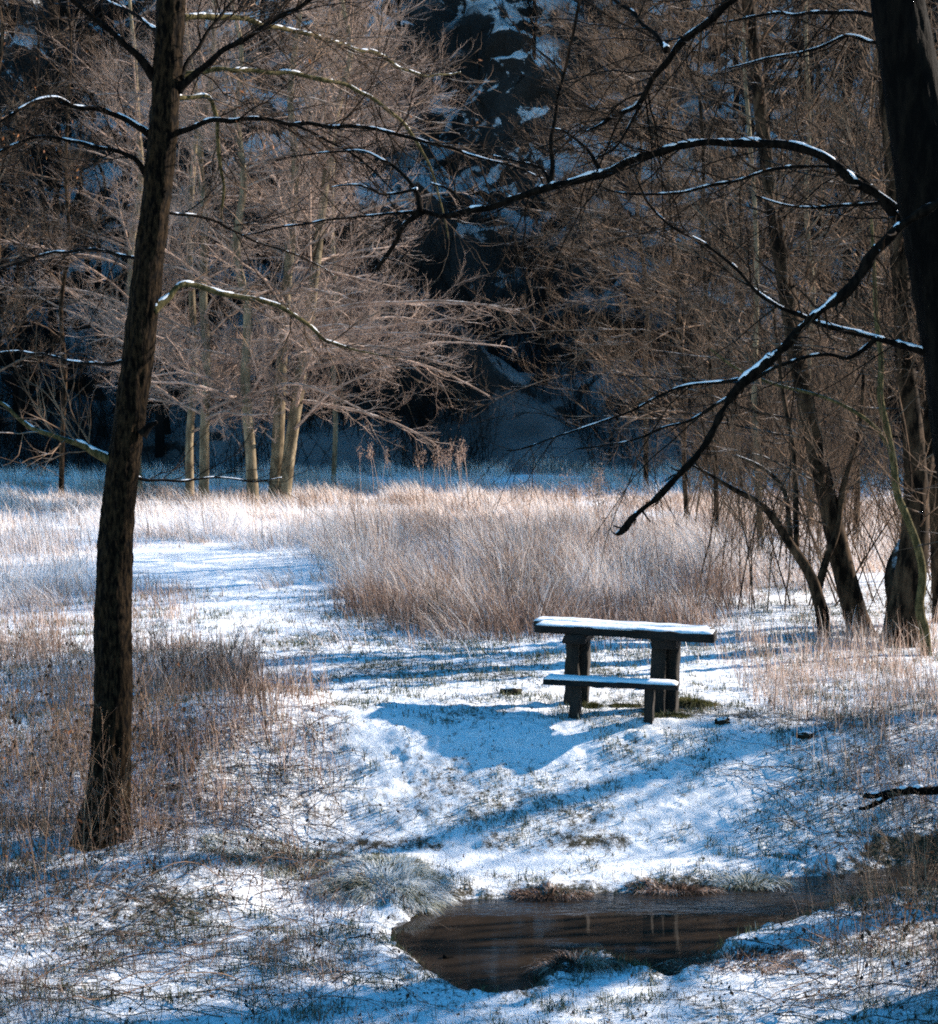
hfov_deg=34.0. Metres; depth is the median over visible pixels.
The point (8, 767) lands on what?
dry weed
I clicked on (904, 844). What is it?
dry weed
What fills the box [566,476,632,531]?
seedhead clump
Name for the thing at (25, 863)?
dry weed
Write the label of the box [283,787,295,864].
dry weed
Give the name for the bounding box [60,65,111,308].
hillside tree
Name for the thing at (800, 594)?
dry weed
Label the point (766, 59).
hillside tree
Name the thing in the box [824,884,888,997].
dry weed
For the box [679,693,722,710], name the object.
grass tussock
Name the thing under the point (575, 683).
bench
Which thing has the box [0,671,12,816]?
dry weed
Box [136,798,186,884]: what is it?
dry weed
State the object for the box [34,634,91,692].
dry weed
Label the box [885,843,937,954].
dry weed
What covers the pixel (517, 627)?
dry undergrowth
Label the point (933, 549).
edge tree
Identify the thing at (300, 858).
dry weed
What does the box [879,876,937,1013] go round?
dry weed
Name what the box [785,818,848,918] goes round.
dry weed
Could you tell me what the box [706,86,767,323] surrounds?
hillside tree
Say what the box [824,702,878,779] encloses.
dry weed
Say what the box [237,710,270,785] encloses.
dry weed
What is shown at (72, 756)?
dry weed
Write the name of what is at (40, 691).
dry weed
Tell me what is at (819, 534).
bare shrub
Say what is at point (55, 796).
dry weed
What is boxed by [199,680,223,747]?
dry weed
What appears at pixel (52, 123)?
hillside tree
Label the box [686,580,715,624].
dry weed
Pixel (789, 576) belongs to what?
dry weed
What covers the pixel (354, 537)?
meadow grass
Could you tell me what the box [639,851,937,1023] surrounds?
bramble thicket
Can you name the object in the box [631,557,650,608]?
dry weed
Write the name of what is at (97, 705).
dry weed
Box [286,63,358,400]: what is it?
hillside tree
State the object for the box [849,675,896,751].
dry weed
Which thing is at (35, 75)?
hillside tree
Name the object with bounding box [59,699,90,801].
dry weed
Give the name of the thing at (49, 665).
dry weed
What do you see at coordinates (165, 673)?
dry weed
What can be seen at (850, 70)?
hillside tree
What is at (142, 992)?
bramble thicket
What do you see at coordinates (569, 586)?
dry weed
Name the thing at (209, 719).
dry weed
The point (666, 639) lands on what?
picnic table
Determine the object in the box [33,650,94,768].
dry weed
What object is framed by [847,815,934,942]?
dry weed
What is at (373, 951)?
dry weed
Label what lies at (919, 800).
dry weed
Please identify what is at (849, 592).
young tree
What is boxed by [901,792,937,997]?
dry weed
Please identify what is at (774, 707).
dry weed
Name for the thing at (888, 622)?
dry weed
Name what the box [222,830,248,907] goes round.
dry weed
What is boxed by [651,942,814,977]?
grass tussock
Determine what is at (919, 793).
dry weed
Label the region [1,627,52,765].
dry weed
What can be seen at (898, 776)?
dry weed
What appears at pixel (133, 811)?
dry weed
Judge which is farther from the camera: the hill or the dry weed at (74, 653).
the hill
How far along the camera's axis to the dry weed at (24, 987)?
9.25 m
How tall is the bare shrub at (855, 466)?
5.348 m
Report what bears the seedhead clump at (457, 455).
on the ground at (570, 747)
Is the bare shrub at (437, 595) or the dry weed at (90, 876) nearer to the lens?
the dry weed at (90, 876)
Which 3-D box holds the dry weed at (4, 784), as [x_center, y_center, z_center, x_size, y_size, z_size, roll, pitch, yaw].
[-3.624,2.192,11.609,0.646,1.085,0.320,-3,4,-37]
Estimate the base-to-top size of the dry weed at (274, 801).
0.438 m
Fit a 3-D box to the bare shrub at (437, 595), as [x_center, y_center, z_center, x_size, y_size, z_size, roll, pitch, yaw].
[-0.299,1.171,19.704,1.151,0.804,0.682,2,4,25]
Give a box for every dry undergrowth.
[0,562,227,628]
[0,597,341,864]
[0,809,485,1023]
[318,551,765,644]
[713,589,937,824]
[748,870,937,1023]
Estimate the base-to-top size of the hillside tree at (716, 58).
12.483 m
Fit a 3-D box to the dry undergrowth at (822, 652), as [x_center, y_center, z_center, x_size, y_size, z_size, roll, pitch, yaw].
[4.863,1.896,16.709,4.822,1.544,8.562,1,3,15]
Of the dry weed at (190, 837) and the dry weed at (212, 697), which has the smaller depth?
the dry weed at (190, 837)
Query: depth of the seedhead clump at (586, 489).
32.05 m
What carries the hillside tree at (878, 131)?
on the hill
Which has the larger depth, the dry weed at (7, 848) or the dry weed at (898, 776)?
the dry weed at (898, 776)
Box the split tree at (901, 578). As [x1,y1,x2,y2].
[725,0,937,647]
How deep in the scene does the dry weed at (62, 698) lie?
13.57 m
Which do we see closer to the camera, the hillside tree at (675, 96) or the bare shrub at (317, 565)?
the bare shrub at (317, 565)
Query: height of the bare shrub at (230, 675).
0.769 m
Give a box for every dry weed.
[0,612,35,764]
[0,650,61,782]
[0,655,50,760]
[0,667,53,761]
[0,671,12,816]
[0,677,20,791]
[0,705,22,777]
[0,707,12,777]
[0,731,29,818]
[0,734,10,785]
[0,734,76,920]
[0,735,25,832]
[0,767,52,896]
[0,771,48,871]
[0,789,41,897]
[0,790,42,912]
[0,796,16,899]
[0,797,52,890]
[0,959,28,1023]
[1,624,72,743]
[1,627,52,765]
[1,747,68,826]
[2,654,74,853]
[3,631,54,740]
[5,714,87,813]
[8,724,30,838]
[9,689,61,796]
[11,931,25,1000]
[11,970,32,1005]
[12,672,80,822]
[20,692,92,815]
[20,708,56,831]
[20,758,87,870]
[22,704,70,855]
[24,635,93,735]
[24,952,34,1002]
[29,628,81,722]
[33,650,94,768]
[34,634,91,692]
[34,718,88,866]
[35,792,115,904]
[35,811,90,895]
[36,749,74,835]
[38,648,79,747]
[41,663,74,759]
[44,651,94,788]
[44,830,146,913]
[46,615,141,708]
[47,746,102,866]
[50,702,127,880]
[56,732,149,829]
[58,763,122,889]
[59,628,93,690]
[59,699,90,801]
[60,638,156,778]
[61,682,141,848]
[67,683,88,760]
[70,672,93,754]
[72,666,90,735]
[80,780,121,864]
[82,651,215,809]
[84,743,176,878]
[87,725,189,843]
[93,777,182,881]
[108,736,161,845]
[111,736,192,877]
[117,738,175,843]
[131,687,156,763]
[131,722,160,755]
[131,737,153,813]
[132,642,203,741]
[132,675,183,760]
[132,691,152,782]
[132,694,177,789]
[132,700,147,739]
[133,658,190,753]
[133,720,174,791]
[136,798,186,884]
[137,648,198,758]
[144,653,180,699]
[148,872,168,931]
[154,668,170,708]
[167,801,220,861]
[176,745,221,807]
[196,777,245,831]
[197,793,234,874]
[198,693,216,745]
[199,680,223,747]
[200,670,225,722]
[200,766,233,836]
[203,859,236,920]
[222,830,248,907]
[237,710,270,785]
[247,931,266,986]
[257,774,292,820]
[257,836,286,883]
[258,901,287,972]
[258,921,271,978]
[268,806,292,862]
[272,758,299,805]
[272,802,336,883]
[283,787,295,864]
[283,917,295,950]
[301,885,322,928]
[313,701,343,757]
[318,723,370,814]
[360,933,377,971]
[366,934,400,992]
[546,552,564,602]
[553,562,594,611]
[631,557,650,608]
[666,538,718,624]
[672,559,703,618]
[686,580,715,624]
[733,640,788,725]
[747,521,792,597]
[747,603,775,664]
[754,678,803,724]
[754,707,774,732]
[757,540,796,608]
[760,858,861,986]
[766,538,787,593]
[766,560,794,602]
[784,832,869,940]
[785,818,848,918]
[789,786,902,934]
[791,583,807,605]
[795,777,893,910]
[798,819,896,937]
[798,857,829,940]
[805,811,936,933]
[805,846,879,971]
[813,846,900,976]
[818,880,843,956]
[822,639,850,699]
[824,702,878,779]
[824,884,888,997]
[827,756,937,939]
[839,865,881,984]
[844,791,933,982]
[845,631,889,720]
[845,713,882,760]
[846,896,905,1015]
[847,747,936,901]
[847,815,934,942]
[848,753,868,824]
[848,830,929,979]
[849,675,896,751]
[850,736,917,837]
[859,742,905,808]
[862,832,935,988]
[864,714,895,774]
[866,600,898,647]
[868,765,896,832]
[868,795,937,960]
[869,740,903,809]
[874,639,886,677]
[875,778,937,902]
[878,702,901,742]
[878,744,927,827]
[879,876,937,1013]
[881,784,937,913]
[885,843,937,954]
[892,847,937,977]
[892,900,937,987]
[893,666,922,712]
[893,750,937,827]
[897,821,919,913]
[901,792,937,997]
[905,768,930,828]
[908,836,937,969]
[910,654,937,698]
[914,761,936,841]
[914,850,937,943]
[927,715,937,754]
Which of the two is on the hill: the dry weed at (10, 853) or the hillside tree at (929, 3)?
the hillside tree at (929, 3)
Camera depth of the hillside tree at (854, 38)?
80.07 m
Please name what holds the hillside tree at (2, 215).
on the hill
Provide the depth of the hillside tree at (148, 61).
73.18 m
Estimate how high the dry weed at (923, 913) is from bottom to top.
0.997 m
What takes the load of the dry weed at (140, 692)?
on the ground at (570, 747)
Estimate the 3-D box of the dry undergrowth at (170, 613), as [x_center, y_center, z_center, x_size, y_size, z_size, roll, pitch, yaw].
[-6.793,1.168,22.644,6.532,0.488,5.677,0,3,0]
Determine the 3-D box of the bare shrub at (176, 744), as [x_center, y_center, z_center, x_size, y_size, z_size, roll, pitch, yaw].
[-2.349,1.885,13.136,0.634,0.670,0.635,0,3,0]
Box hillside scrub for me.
[0,62,919,474]
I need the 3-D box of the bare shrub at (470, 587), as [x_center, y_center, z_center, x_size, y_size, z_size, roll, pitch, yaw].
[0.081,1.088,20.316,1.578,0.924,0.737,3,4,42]
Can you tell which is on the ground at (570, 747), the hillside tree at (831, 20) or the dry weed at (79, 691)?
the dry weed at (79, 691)
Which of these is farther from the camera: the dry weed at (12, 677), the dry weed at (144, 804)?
the dry weed at (12, 677)
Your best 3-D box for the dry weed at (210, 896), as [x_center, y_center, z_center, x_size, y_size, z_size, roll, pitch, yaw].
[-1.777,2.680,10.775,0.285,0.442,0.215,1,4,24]
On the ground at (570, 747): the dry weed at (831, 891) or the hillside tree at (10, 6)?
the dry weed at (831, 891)
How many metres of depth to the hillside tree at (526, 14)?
76.36 m
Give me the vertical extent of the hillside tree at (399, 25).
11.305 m
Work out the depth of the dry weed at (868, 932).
9.46 m
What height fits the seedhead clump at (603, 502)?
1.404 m
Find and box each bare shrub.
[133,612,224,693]
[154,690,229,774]
[173,603,280,685]
[183,632,299,728]
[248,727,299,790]
[298,550,328,581]
[353,566,394,594]
[394,571,480,629]
[435,564,530,621]
[480,555,541,609]
[536,549,581,602]
[587,336,768,532]
[589,260,867,525]
[664,292,873,539]
[681,302,875,578]
[688,399,786,596]
[695,349,816,612]
[728,358,901,607]
[731,281,925,567]
[733,323,929,609]
[750,287,930,577]
[758,222,923,524]
[806,350,937,611]
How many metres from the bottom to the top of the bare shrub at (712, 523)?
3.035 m
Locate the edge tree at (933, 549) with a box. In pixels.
[769,0,937,622]
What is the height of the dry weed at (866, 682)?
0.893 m
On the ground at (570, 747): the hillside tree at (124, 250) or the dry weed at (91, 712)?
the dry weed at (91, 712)
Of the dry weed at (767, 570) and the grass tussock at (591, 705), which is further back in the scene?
the dry weed at (767, 570)
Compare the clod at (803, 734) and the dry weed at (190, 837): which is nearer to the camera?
the dry weed at (190, 837)
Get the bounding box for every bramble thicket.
[0,748,502,1023]
[2,622,400,857]
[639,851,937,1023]
[675,681,937,888]
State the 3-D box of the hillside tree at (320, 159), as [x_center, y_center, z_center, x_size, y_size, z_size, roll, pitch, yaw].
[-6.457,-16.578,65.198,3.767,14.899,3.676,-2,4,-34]
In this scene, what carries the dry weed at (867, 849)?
on the ground at (570, 747)
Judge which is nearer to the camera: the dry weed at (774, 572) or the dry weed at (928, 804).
the dry weed at (928, 804)
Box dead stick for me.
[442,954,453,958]
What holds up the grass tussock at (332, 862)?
on the ground at (570, 747)
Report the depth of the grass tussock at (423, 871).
11.54 m
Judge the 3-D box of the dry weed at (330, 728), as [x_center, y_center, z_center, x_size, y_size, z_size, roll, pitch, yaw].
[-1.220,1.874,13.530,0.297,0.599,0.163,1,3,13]
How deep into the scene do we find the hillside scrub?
60.26 m
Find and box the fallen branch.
[859,784,937,809]
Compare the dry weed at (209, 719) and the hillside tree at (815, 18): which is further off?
the hillside tree at (815, 18)
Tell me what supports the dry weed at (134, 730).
on the ground at (570, 747)
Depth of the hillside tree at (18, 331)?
60.19 m
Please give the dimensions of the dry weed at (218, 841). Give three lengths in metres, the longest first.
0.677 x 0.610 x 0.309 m
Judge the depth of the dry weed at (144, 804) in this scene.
11.39 m
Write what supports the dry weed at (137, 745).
on the ground at (570, 747)
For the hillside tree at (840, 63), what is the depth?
76.39 m
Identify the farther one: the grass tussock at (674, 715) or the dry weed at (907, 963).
the grass tussock at (674, 715)
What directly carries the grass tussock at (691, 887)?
on the ground at (570, 747)
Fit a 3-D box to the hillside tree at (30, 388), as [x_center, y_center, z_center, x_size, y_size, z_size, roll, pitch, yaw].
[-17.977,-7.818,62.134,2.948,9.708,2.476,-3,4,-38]
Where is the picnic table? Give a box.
[533,616,716,712]
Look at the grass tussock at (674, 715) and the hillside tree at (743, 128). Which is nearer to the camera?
the grass tussock at (674, 715)
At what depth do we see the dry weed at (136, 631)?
14.31 m
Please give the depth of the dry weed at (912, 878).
10.80 m
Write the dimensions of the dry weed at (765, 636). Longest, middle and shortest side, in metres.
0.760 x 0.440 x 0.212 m
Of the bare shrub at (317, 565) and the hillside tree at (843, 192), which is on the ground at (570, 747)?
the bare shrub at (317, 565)
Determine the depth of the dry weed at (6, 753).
12.37 m
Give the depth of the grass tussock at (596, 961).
9.97 m
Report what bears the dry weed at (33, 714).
on the ground at (570, 747)
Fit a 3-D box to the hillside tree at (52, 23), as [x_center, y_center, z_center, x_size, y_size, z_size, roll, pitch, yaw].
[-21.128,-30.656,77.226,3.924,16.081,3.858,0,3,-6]
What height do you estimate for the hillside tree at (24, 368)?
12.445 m
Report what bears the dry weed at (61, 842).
on the ground at (570, 747)
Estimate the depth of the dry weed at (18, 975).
9.39 m
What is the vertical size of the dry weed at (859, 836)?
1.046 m
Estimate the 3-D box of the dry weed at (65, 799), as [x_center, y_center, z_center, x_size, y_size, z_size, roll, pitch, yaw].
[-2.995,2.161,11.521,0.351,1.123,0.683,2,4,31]
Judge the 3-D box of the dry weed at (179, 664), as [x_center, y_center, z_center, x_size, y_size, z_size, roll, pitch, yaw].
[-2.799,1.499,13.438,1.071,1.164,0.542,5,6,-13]
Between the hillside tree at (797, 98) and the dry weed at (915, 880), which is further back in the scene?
the hillside tree at (797, 98)
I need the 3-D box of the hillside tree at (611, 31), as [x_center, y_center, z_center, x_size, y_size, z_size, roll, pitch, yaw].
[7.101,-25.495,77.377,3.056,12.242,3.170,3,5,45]
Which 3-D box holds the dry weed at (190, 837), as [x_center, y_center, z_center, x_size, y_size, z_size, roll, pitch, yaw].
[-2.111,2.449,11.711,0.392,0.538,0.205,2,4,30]
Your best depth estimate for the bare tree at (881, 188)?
30.96 m
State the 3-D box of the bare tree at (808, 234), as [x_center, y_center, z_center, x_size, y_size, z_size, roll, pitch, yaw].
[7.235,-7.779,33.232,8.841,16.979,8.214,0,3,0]
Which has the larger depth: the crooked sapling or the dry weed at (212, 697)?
the crooked sapling
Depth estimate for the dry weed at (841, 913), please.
9.76 m
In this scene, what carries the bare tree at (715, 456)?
on the ground at (570, 747)
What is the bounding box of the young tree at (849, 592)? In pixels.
[536,0,918,636]
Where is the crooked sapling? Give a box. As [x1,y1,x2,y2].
[710,205,931,655]
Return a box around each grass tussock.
[192,831,385,881]
[296,852,465,915]
[502,882,594,901]
[518,949,633,978]
[582,700,604,708]
[607,702,643,707]
[621,877,724,897]
[640,711,694,718]
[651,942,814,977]
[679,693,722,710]
[700,870,802,892]
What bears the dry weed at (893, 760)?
on the ground at (570, 747)
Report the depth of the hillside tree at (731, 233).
60.59 m
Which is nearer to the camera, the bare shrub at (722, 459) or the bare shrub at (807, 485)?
the bare shrub at (807, 485)
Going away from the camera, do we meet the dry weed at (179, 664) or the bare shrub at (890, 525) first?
the dry weed at (179, 664)
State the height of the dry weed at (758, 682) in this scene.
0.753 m
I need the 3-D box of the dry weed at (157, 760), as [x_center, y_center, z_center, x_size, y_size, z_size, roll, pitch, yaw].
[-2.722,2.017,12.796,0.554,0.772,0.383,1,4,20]
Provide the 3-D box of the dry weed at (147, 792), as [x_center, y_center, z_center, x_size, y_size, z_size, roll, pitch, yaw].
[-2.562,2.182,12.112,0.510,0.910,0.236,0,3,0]
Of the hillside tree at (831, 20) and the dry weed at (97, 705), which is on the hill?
the hillside tree at (831, 20)
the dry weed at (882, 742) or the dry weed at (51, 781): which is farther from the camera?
the dry weed at (882, 742)
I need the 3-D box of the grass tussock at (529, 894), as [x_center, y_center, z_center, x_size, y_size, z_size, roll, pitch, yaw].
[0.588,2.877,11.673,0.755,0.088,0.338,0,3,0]
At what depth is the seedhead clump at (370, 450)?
43.85 m
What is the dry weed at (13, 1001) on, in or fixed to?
on the ground at (570, 747)
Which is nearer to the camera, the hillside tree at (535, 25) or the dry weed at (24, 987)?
the dry weed at (24, 987)
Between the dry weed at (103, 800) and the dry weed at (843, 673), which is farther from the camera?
the dry weed at (843, 673)
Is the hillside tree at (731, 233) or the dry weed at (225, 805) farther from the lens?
the hillside tree at (731, 233)
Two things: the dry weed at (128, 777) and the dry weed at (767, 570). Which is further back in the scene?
the dry weed at (767, 570)
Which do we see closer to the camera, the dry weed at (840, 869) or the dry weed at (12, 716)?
the dry weed at (840, 869)
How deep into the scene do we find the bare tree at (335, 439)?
49.79 m
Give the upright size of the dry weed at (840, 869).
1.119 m
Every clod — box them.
[499,687,522,694]
[714,717,730,724]
[795,731,814,738]
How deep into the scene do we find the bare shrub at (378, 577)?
22.82 m
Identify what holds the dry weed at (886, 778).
on the ground at (570, 747)
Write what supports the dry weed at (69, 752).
on the ground at (570, 747)
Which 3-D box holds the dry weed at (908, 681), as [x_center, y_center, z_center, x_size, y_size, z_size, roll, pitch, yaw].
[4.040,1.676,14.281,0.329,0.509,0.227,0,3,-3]
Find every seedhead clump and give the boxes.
[356,438,390,494]
[415,449,454,500]
[433,437,468,501]
[558,459,604,528]
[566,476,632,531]
[596,477,649,539]
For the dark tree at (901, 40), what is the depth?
9.16 m
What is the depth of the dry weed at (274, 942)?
9.86 m
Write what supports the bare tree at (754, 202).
on the ground at (570, 747)
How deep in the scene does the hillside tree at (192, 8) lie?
79.27 m
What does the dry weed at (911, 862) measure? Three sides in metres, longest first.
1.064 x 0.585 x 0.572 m
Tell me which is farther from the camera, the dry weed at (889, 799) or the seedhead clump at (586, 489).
the seedhead clump at (586, 489)
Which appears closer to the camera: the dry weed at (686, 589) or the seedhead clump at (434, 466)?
the dry weed at (686, 589)
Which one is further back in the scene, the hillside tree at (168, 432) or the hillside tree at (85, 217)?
the hillside tree at (85, 217)
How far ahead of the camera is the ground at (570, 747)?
12.97 m
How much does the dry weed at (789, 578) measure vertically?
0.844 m
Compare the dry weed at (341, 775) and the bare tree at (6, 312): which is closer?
the dry weed at (341, 775)
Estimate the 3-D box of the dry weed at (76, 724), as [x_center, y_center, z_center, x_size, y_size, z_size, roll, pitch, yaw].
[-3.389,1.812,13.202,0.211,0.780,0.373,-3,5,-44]
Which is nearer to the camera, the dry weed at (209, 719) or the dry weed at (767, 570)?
the dry weed at (209, 719)
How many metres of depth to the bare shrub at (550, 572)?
21.84 m
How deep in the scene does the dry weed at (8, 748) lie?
12.88 m
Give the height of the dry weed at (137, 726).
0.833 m
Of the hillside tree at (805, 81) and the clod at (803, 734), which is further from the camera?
the hillside tree at (805, 81)
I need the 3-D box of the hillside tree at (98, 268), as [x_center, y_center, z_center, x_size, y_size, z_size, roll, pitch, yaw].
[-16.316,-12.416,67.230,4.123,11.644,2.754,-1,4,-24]
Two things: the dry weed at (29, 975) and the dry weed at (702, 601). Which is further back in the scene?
the dry weed at (702, 601)
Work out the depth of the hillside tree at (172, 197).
69.76 m
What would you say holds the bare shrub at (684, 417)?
on the ground at (570, 747)
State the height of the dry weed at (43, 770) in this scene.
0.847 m
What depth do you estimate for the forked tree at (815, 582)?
19.25 m
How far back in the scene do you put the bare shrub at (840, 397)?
32.34 m
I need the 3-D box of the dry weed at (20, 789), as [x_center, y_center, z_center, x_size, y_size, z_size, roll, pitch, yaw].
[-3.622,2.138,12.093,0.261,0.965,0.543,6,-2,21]
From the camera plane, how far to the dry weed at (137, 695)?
13.33 m
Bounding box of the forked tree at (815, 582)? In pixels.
[671,308,898,637]
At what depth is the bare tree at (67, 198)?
44.07 m
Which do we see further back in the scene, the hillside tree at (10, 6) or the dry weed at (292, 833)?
the hillside tree at (10, 6)
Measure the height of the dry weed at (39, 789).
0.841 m
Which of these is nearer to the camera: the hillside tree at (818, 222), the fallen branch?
the fallen branch
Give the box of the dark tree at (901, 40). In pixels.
[243,0,937,570]
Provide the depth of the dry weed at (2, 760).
11.36 m
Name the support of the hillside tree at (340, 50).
on the hill
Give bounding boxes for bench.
[543,674,679,723]
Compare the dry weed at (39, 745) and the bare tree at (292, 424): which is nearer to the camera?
the dry weed at (39, 745)
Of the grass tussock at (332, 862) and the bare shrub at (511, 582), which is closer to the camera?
the grass tussock at (332, 862)
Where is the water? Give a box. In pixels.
[391,863,937,992]
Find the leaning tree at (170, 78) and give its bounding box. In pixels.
[0,0,621,851]
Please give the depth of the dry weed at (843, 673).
15.09 m
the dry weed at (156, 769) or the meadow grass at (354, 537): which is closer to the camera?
the dry weed at (156, 769)
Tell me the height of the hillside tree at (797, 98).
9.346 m
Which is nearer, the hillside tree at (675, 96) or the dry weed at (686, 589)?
the dry weed at (686, 589)
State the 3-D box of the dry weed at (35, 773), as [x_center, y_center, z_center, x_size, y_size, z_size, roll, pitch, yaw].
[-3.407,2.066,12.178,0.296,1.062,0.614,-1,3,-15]
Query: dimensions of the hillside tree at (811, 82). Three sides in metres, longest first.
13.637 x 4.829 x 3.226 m
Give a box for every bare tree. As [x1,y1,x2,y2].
[0,0,131,382]
[0,0,185,497]
[0,0,237,495]
[55,0,322,499]
[64,0,350,501]
[90,0,413,501]
[157,0,538,502]
[158,0,495,502]
[205,0,429,482]
[437,0,822,519]
[453,0,882,540]
[499,0,752,489]
[514,0,915,555]
[607,0,922,531]
[609,0,937,557]
[759,0,937,429]
[841,0,937,348]
[887,441,937,567]
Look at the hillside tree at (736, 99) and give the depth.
74.88 m
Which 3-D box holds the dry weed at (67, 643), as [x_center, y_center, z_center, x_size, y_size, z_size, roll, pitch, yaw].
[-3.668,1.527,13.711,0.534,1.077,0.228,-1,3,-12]
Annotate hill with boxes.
[0,0,937,478]
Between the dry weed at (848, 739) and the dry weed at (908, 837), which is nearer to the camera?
the dry weed at (908, 837)
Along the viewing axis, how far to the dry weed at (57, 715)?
13.22 m
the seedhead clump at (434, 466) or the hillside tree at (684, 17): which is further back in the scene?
the hillside tree at (684, 17)
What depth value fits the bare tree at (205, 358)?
42.35 m
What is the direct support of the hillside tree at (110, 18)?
on the hill
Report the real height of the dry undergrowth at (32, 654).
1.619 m
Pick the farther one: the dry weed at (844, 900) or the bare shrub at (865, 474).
the bare shrub at (865, 474)
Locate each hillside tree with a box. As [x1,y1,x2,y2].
[0,0,36,278]
[0,70,55,346]
[0,145,54,440]
[0,183,67,413]
[1,209,56,417]
[4,0,92,350]
[8,0,13,37]
[17,0,88,190]
[20,0,102,283]
[50,0,57,46]
[50,0,85,143]
[54,0,103,121]
[56,93,134,328]
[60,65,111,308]
[78,58,144,291]
[82,42,180,391]
[85,0,150,107]
[102,83,215,457]
[110,198,210,434]
[113,114,178,308]
[113,200,195,390]
[116,0,179,161]
[130,0,181,126]
[146,58,198,260]
[165,130,215,329]
[171,72,254,353]
[188,0,194,23]
[235,80,275,263]
[251,0,282,93]
[273,0,363,268]
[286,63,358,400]
[325,0,398,180]
[328,1,353,140]
[332,0,368,36]
[378,0,423,91]
[515,0,539,35]
[517,0,557,58]
[518,204,576,385]
[589,0,639,92]
[636,2,710,172]
[679,1,689,52]
[701,0,735,69]
[703,1,760,109]
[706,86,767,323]
[712,131,761,298]
[730,0,804,137]
[769,0,832,115]
[770,0,838,182]
[777,0,866,296]
[782,0,831,225]
[790,2,832,106]
[797,0,841,69]
[798,0,881,354]
[814,0,877,90]
[820,0,836,54]
[823,0,871,163]
[830,116,891,414]
[838,0,856,60]
[844,1,869,57]
[857,148,918,370]
[863,75,883,197]
[926,0,937,29]
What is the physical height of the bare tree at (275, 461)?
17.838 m
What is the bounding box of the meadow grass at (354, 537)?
[0,448,936,664]
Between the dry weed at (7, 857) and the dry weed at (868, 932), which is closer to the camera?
the dry weed at (868, 932)
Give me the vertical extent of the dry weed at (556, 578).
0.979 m
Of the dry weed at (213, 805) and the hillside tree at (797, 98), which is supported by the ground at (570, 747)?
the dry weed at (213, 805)
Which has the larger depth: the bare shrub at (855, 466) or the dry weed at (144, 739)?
the bare shrub at (855, 466)
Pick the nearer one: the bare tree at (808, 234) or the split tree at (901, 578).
the split tree at (901, 578)
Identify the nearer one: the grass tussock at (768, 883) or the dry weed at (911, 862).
the dry weed at (911, 862)
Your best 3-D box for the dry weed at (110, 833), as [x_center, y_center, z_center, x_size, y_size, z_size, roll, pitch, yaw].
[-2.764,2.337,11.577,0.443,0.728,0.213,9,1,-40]
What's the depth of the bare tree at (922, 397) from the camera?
32.64 m
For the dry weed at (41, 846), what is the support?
on the ground at (570, 747)
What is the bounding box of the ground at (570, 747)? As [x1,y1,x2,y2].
[0,475,937,1023]
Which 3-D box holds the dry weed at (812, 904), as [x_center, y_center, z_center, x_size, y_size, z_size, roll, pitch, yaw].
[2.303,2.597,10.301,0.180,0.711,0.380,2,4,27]
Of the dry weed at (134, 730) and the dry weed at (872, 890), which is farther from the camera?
the dry weed at (134, 730)
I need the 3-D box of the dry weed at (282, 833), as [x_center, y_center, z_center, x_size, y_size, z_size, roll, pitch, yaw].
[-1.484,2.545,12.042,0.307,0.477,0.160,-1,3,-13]
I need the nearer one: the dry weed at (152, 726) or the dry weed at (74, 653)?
the dry weed at (152, 726)
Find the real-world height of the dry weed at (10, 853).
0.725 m
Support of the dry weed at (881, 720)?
on the ground at (570, 747)
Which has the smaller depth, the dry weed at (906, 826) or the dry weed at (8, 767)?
the dry weed at (906, 826)
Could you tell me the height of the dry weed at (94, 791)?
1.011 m
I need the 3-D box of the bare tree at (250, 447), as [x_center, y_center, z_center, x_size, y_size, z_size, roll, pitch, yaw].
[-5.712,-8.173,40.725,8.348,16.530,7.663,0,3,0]
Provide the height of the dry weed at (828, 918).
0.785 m
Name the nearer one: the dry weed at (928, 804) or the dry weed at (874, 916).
the dry weed at (874, 916)
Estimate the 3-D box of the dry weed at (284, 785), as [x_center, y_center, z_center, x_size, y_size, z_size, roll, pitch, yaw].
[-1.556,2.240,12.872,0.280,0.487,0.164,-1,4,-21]
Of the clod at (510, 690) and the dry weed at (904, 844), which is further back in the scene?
the clod at (510, 690)
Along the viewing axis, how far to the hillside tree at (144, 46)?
70.07 m
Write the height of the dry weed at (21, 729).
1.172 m
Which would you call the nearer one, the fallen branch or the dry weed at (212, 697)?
the fallen branch
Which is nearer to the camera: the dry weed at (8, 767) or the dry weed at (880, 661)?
the dry weed at (8, 767)
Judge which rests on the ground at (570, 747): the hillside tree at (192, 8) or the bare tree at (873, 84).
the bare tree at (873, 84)
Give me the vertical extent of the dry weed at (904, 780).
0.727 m
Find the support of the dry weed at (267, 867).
on the ground at (570, 747)
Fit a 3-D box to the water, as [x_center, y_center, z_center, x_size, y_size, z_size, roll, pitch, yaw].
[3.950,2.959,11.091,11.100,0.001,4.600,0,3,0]
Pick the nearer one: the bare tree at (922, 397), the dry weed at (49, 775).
the dry weed at (49, 775)
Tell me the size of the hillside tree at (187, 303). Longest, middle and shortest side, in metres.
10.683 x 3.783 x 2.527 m
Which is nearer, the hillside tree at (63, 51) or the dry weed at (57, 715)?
the dry weed at (57, 715)
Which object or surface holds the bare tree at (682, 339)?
on the ground at (570, 747)
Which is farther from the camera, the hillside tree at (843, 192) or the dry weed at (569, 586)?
the hillside tree at (843, 192)
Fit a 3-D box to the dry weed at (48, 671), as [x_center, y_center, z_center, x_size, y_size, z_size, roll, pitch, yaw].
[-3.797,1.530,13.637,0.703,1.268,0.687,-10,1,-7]
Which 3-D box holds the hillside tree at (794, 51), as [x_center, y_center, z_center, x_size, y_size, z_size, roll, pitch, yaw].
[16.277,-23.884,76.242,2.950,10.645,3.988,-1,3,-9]

